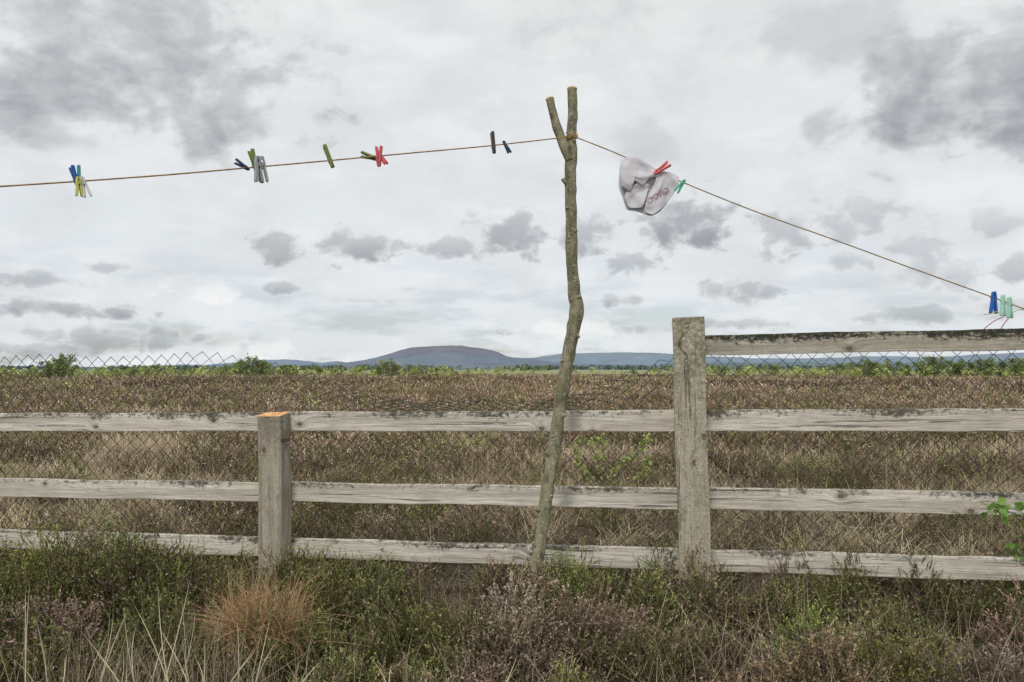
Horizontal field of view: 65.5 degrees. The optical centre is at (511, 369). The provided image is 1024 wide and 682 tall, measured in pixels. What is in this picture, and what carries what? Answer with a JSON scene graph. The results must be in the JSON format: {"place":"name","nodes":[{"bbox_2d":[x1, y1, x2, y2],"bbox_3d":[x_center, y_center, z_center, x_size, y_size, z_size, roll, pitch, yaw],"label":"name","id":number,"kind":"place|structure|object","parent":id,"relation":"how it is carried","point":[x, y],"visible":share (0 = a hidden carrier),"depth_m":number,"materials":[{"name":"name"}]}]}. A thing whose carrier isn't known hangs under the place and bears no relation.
{"place":"outdoors","nodes":[
{"label":"outdoors","id":0,"kind":"place"},
{"bbox_2d":[303,345,559,368],"bbox_3d":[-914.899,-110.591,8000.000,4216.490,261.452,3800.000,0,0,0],"label":"mountain","id":1,"kind":"structure","parent":0,"point":[455,356],"depth_m":6951.47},
{"bbox_2d":[0,361,1022,369],"bbox_3d":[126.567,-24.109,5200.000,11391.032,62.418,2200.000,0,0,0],"label":"hills","id":2,"kind":"structure","parent":0,"point":[731,364],"depth_m":4685.71,"materials":[{"name":"green plant"}]},
{"bbox_2d":[0,370,1023,681],"bbox_3d":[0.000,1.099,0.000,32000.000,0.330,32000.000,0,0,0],"label":"ground","id":3,"kind":"structure","parent":0,"point":[464,568],"depth_m":5.40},
{"bbox_2d":[31,360,53,378],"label":"scrub tree","id":4,"kind":"object","parent":3,"relation":"on","point":[49,373],"visible":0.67,"depth_m":81.13,"materials":[{"name":"green plant"}]},
{"bbox_2d":[48,352,77,377],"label":"scrub tree","id":5,"kind":"object","parent":3,"relation":"on","point":[56,367],"visible":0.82,"depth_m":79.51,"materials":[{"name":"green plant"}]},
{"bbox_2d":[61,358,84,377],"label":"scrub tree","id":6,"kind":"object","parent":3,"relation":"on","point":[71,369],"visible":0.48,"depth_m":84.36,"materials":[{"name":"green plant"}]},
{"bbox_2d":[114,367,123,376],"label":"scrub tree","id":7,"kind":"object","parent":3,"relation":"on","point":[117,371],"visible":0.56,"depth_m":98.12,"materials":[{"name":"green plant"}]},
{"bbox_2d":[124,369,147,376],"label":"scrub tree","id":8,"kind":"object","parent":3,"relation":"on","point":[134,373],"visible":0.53,"depth_m":99.86,"materials":[{"name":"green plant"}]},
{"bbox_2d":[177,367,192,373],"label":"scrub tree","id":9,"kind":"object","parent":3,"relation":"on","point":[185,369],"visible":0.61,"depth_m":107.86,"materials":[{"name":"green plant"}]},
{"bbox_2d":[221,363,233,375],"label":"scrub tree","id":10,"kind":"object","parent":3,"relation":"on","point":[225,368],"visible":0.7,"depth_m":95.05,"materials":[{"name":"green plant"}]},
{"bbox_2d":[230,356,252,376],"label":"scrub tree","id":11,"kind":"object","parent":3,"relation":"on","point":[239,370],"visible":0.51,"depth_m":84.57,"materials":[{"name":"green plant"}]},
{"bbox_2d":[232,360,267,375],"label":"scrub tree","id":12,"kind":"object","parent":3,"relation":"on","point":[252,368],"visible":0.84,"depth_m":80.01,"materials":[{"name":"green plant"}]},
{"bbox_2d":[142,554,364,680],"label":"dead grass tuft","id":13,"kind":"object","parent":3,"relation":"on","point":[263,615],"visible":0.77,"depth_m":2.67,"materials":[{"name":"brown plant"}]},
{"bbox_2d":[247,353,272,375],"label":"scrub tree","id":14,"kind":"object","parent":3,"relation":"on","point":[261,365],"visible":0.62,"depth_m":86.11,"materials":[{"name":"green plant"}]},
{"bbox_2d":[0,577,521,681],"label":"straw stalks","id":15,"kind":"object","parent":3,"relation":"on","point":[103,674],"visible":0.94,"depth_m":2.28,"materials":[{"name":"beige plant"}]},
{"bbox_2d":[258,362,275,376],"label":"scrub tree","id":16,"kind":"object","parent":3,"relation":"on","point":[273,370],"visible":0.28,"depth_m":90.40,"materials":[{"name":"green plant"}]},
{"bbox_2d":[276,364,302,375],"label":"scrub tree","id":17,"kind":"object","parent":3,"relation":"on","point":[290,367],"visible":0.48,"depth_m":99.94,"materials":[{"name":"green plant"}]},
{"bbox_2d":[314,366,323,374],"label":"scrub tree","id":18,"kind":"object","parent":3,"relation":"on","point":[319,370],"visible":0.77,"depth_m":104.95,"materials":[{"name":"green plant"}]},
{"bbox_2d":[349,365,363,373],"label":"scrub tree","id":19,"kind":"object","parent":3,"relation":"on","point":[361,367],"visible":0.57,"depth_m":111.61,"materials":[{"name":"green plant"}]},
{"bbox_2d":[374,366,383,376],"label":"scrub tree","id":20,"kind":"object","parent":3,"relation":"on","point":[377,368],"visible":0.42,"depth_m":94.70,"materials":[{"name":"green plant"}]},
{"bbox_2d":[377,358,395,376],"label":"scrub tree","id":21,"kind":"object","parent":3,"relation":"on","point":[385,371],"visible":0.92,"depth_m":91.90,"materials":[{"name":"green plant"}]},
{"bbox_2d":[389,362,402,376],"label":"scrub tree","id":22,"kind":"object","parent":3,"relation":"on","point":[395,367],"visible":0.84,"depth_m":91.88,"materials":[{"name":"green plant"}]},
{"bbox_2d":[401,364,422,374],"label":"scrub tree","id":23,"kind":"object","parent":3,"relation":"on","point":[409,366],"visible":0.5,"depth_m":104.84,"materials":[{"name":"green plant"}]},
{"bbox_2d":[412,364,424,375],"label":"scrub tree","id":24,"kind":"object","parent":3,"relation":"on","point":[420,370],"visible":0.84,"depth_m":99.96,"materials":[{"name":"green plant"}]},
{"bbox_2d":[421,365,444,375],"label":"scrub tree","id":25,"kind":"object","parent":3,"relation":"on","point":[436,369],"visible":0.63,"depth_m":104.80,"materials":[{"name":"green plant"}]},
{"bbox_2d":[0,506,1023,681],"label":"heather ground cover","id":26,"kind":"object","parent":3,"relation":"on","point":[565,629],"visible":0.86,"depth_m":2.84,"materials":[{"name":"green plant"}]},
{"bbox_2d":[523,86,583,614],"bbox_3d":[0.151,-0.125,3.409,0.364,2.267,0.165,0,0,-41],"label":"forked branch pole","id":27,"kind":"object","parent":26,"relation":"on","point":[568,150],"visible":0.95,"depth_m":3.43,"materials":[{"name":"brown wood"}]},
{"bbox_2d":[0,132,1023,308],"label":"clothesline","id":28,"kind":"object","parent":27,"relation":"attached to","point":[571,136],"visible":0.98,"depth_m":3.18,"materials":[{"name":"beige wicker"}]},
{"bbox_2d":[69,165,76,185],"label":"clothes peg","id":29,"kind":"object","parent":28,"relation":"attached to","point":[72,169],"visible":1,"depth_m":2.44,"materials":[{"name":"blue plastic"}]},
{"bbox_2d":[75,176,82,196],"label":"clothes peg","id":30,"kind":"object","parent":28,"relation":"attached to","point":[78,187],"visible":1,"depth_m":2.44,"materials":[{"name":"yellow plastic"}]},
{"bbox_2d":[77,165,80,176],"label":"clothes peg","id":31,"kind":"object","parent":28,"relation":"attached to","point":[78,170],"visible":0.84,"depth_m":2.45,"materials":[{"name":"plastic"}]},
{"bbox_2d":[80,176,91,197],"bbox_3d":[-1.315,-0.563,2.452,0.025,0.066,0.012,-16,0,-15],"label":"clothes peg","id":32,"kind":"object","parent":28,"relation":"attached to","point":[86,186],"visible":1,"depth_m":2.45,"materials":[{"name":"white plastic"}]},
{"bbox_2d":[234,158,249,170],"bbox_3d":[-0.922,-0.698,2.722,0.057,0.021,0.011,32,35,0],"label":"clothes peg","id":33,"kind":"object","parent":28,"relation":"attached to","point":[240,164],"visible":1,"depth_m":2.72,"materials":[{"name":"blue plastic"}]},
{"bbox_2d":[247,148,255,168],"bbox_3d":[-0.889,-0.719,2.740,0.028,0.076,0.014,-15,0,40],"label":"clothes peg","id":34,"kind":"object","parent":28,"relation":"attached to","point":[251,154],"visible":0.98,"depth_m":2.74,"materials":[{"name":"green plastic"}]},
{"bbox_2d":[253,156,263,182],"bbox_3d":[-0.870,-0.686,2.730,0.017,0.091,0.034,-5,0,35],"label":"clothes peg","id":35,"kind":"object","parent":28,"relation":"attached to","point":[258,173],"visible":1,"depth_m":2.72,"materials":[{"name":"grey plastic"}]},
{"bbox_2d":[258,156,268,181],"bbox_3d":[-0.863,-0.693,2.755,0.034,0.089,0.017,-5,0,-25],"label":"clothes peg","id":36,"kind":"object","parent":28,"relation":"attached to","point":[263,164],"visible":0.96,"depth_m":2.75,"materials":[{"name":"grey plastic"}]},
{"bbox_2d":[323,144,334,167],"bbox_3d":[-0.664,-0.771,2.885,0.016,0.086,0.032,-22,0,-15],"label":"clothes peg","id":37,"kind":"object","parent":28,"relation":"attached to","point":[328,155],"visible":1,"depth_m":2.88,"materials":[{"name":"plastic"}]},
{"bbox_2d":[361,151,375,160],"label":"clothes peg","id":38,"kind":"object","parent":28,"relation":"attached to","point":[368,154],"visible":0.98,"depth_m":2.97,"materials":[{"name":"plastic"}]},
{"bbox_2d":[375,145,382,166],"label":"clothes peg","id":39,"kind":"object","parent":28,"relation":"attached to","point":[378,159],"visible":1,"depth_m":2.97,"materials":[{"name":"red plastic"}]},
{"bbox_2d":[378,152,387,164],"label":"clothes peg","id":40,"kind":"object","parent":28,"relation":"attached to","point":[384,161],"visible":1,"depth_m":2.97,"materials":[{"name":"red plastic"}]},
{"bbox_2d":[490,131,495,153],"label":"clothes peg","id":41,"kind":"object","parent":28,"relation":"attached to","point":[492,137],"visible":1,"depth_m":3.24,"materials":[{"name":"brown plastic"}]},
{"bbox_2d":[502,140,511,153],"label":"clothes peg","id":42,"kind":"object","parent":28,"relation":"attached to","point":[507,148],"visible":1,"depth_m":3.27,"materials":[{"name":"blue plastic"}]},
{"bbox_2d":[619,156,678,215],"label":"underpants","id":43,"kind":"object","parent":28,"relation":"hanging from","point":[644,189],"visible":0.98,"depth_m":3.43,"materials":[{"name":"white fabric"}]},
{"bbox_2d":[653,161,670,174],"bbox_3d":[0.643,-0.864,3.425,0.081,0.031,0.016,-36,-25,0],"label":"clothes peg","id":44,"kind":"object","parent":28,"relation":"attached to","point":[661,168],"visible":1,"depth_m":3.42,"materials":[{"name":"red plastic"}]},
{"bbox_2d":[674,179,685,193],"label":"clothes peg","id":45,"kind":"object","parent":28,"relation":"attached to","point":[681,184],"visible":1,"depth_m":3.42,"materials":[{"name":"green plastic"}]},
{"bbox_2d":[989,291,997,313],"bbox_3d":[2.047,-0.284,3.385,0.035,0.094,0.018,2,0,-10],"label":"clothes peg","id":46,"kind":"object","parent":28,"relation":"attached to","point":[993,303],"visible":1,"depth_m":3.38,"materials":[{"name":"blue plastic"}]},
{"bbox_2d":[1000,295,1005,315],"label":"clothes peg","id":47,"kind":"object","parent":28,"relation":"attached to","point":[1002,306],"visible":1,"depth_m":3.38,"materials":[{"name":"green plastic"}]},
{"bbox_2d":[1006,297,1012,317],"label":"clothes peg","id":48,"kind":"object","parent":28,"relation":"attached to","point":[1009,307],"visible":1,"depth_m":3.38,"materials":[{"name":"green plastic"}]},
{"bbox_2d":[0,371,1023,596],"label":"moorland vegetation","id":49,"kind":"object","parent":3,"relation":"on","point":[445,388],"visible":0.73,"depth_m":8.90,"materials":[{"name":"brown plant"}]},
{"bbox_2d":[0,316,1023,627],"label":"wooden fence","id":50,"kind":"object","parent":3,"relation":"on","point":[692,498],"visible":0.89,"depth_m":3.52,"materials":[{"name":"grey wood"}]},
{"bbox_2d":[0,350,1023,602],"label":"wire fence","id":51,"kind":"object","parent":50,"relation":"attached to","point":[528,452],"visible":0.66,"depth_m":3.73,"materials":[{"name":"grey metal"}]},
{"bbox_2d":[0,363,1023,378],"bbox_3d":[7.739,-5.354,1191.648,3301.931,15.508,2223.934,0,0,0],"label":"distant woodland","id":52,"kind":"object","parent":3,"relation":"on","point":[750,368],"visible":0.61,"depth_m":136.26,"materials":[{"name":"green plant"}]},
{"bbox_2d":[570,433,652,486],"bbox_3d":[0.536,0.503,4.261,0.458,0.326,0.205,0,0,0],"label":"birch sapling","id":53,"kind":"object","parent":3,"relation":"on","point":[596,456],"visible":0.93,"depth_m":4.27,"materials":[{"name":"green plant"}]},
{"bbox_2d":[714,366,731,374],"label":"scrub tree","id":54,"kind":"object","parent":3,"relation":"on","point":[724,370],"visible":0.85,"depth_m":129.57,"materials":[{"name":"green plant"}]},
{"bbox_2d":[765,364,781,374],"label":"scrub tree","id":55,"kind":"object","parent":3,"relation":"on","point":[777,368],"visible":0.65,"depth_m":119.56,"materials":[{"name":"green plant"}]},
{"bbox_2d":[829,362,848,375],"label":"scrub tree","id":56,"kind":"object","parent":3,"relation":"on","point":[836,370],"visible":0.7,"depth_m":110.28,"materials":[{"name":"green plant"}]},
{"bbox_2d":[843,361,885,376],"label":"scrub tree","id":57,"kind":"object","parent":3,"relation":"on","point":[868,363],"visible":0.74,"depth_m":89.85,"materials":[{"name":"green plant"}]},
{"bbox_2d":[859,355,882,375],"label":"scrub tree","id":58,"kind":"object","parent":3,"relation":"on","point":[876,364],"visible":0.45,"depth_m":92.01,"materials":[{"name":"green plant"}]},
{"bbox_2d":[877,358,893,374],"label":"scrub tree","id":59,"kind":"object","parent":3,"relation":"on","point":[886,365],"visible":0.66,"depth_m":94.79,"materials":[{"name":"green plant"}]},
{"bbox_2d":[887,361,918,376],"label":"scrub tree","id":60,"kind":"object","parent":3,"relation":"on","point":[907,367],"visible":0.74,"depth_m":91.94,"materials":[{"name":"green plant"}]},
{"bbox_2d":[913,358,933,376],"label":"scrub tree","id":61,"kind":"object","parent":3,"relation":"on","point":[922,364],"visible":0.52,"depth_m":87.78,"materials":[{"name":"green plant"}]},
{"bbox_2d":[923,355,945,376],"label":"scrub tree","id":62,"kind":"object","parent":3,"relation":"on","point":[937,365],"visible":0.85,"depth_m":94.17,"materials":[{"name":"green plant"}]},
{"bbox_2d":[944,357,965,376],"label":"scrub tree","id":63,"kind":"object","parent":3,"relation":"on","point":[948,370],"visible":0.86,"depth_m":89.99,"materials":[{"name":"green plant"}]},
{"bbox_2d":[956,357,993,376],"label":"scrub tree","id":64,"kind":"object","parent":3,"relation":"on","point":[978,362],"visible":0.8,"depth_m":87.42,"materials":[{"name":"green plant"}]},
{"bbox_2d":[976,362,995,374],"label":"scrub tree","id":65,"kind":"object","parent":3,"relation":"on","point":[986,368],"visible":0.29,"depth_m":92.10,"materials":[{"name":"green plant"}]},
{"bbox_2d":[978,497,1023,560],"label":"birch sapling","id":66,"kind":"object","parent":3,"relation":"on","point":[1002,509],"visible":1,"depth_m":2.91,"materials":[{"name":"green plant"}]},
{"bbox_2d":[985,357,1023,375],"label":"scrub tree","id":67,"kind":"object","parent":3,"relation":"on","point":[1012,361],"visible":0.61,"depth_m":90.12,"materials":[{"name":"green plant"}]},
{"bbox_2d":[1005,359,1023,375],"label":"scrub tree","id":68,"kind":"object","parent":3,"relation":"on","point":[1018,368],"visible":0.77,"depth_m":85.54,"materials":[{"name":"green plant"}]},
{"bbox_2d":[0,0,1023,366],"label":"sky","id":69,"kind":"structure","parent":0,"point":[893,130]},
{"bbox_2d":[111,352,1023,367],"bbox_3d":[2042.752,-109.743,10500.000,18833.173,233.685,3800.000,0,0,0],"label":"ridge","id":70,"kind":"structure","parent":0,"point":[622,358],"depth_m":9618.80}
]}

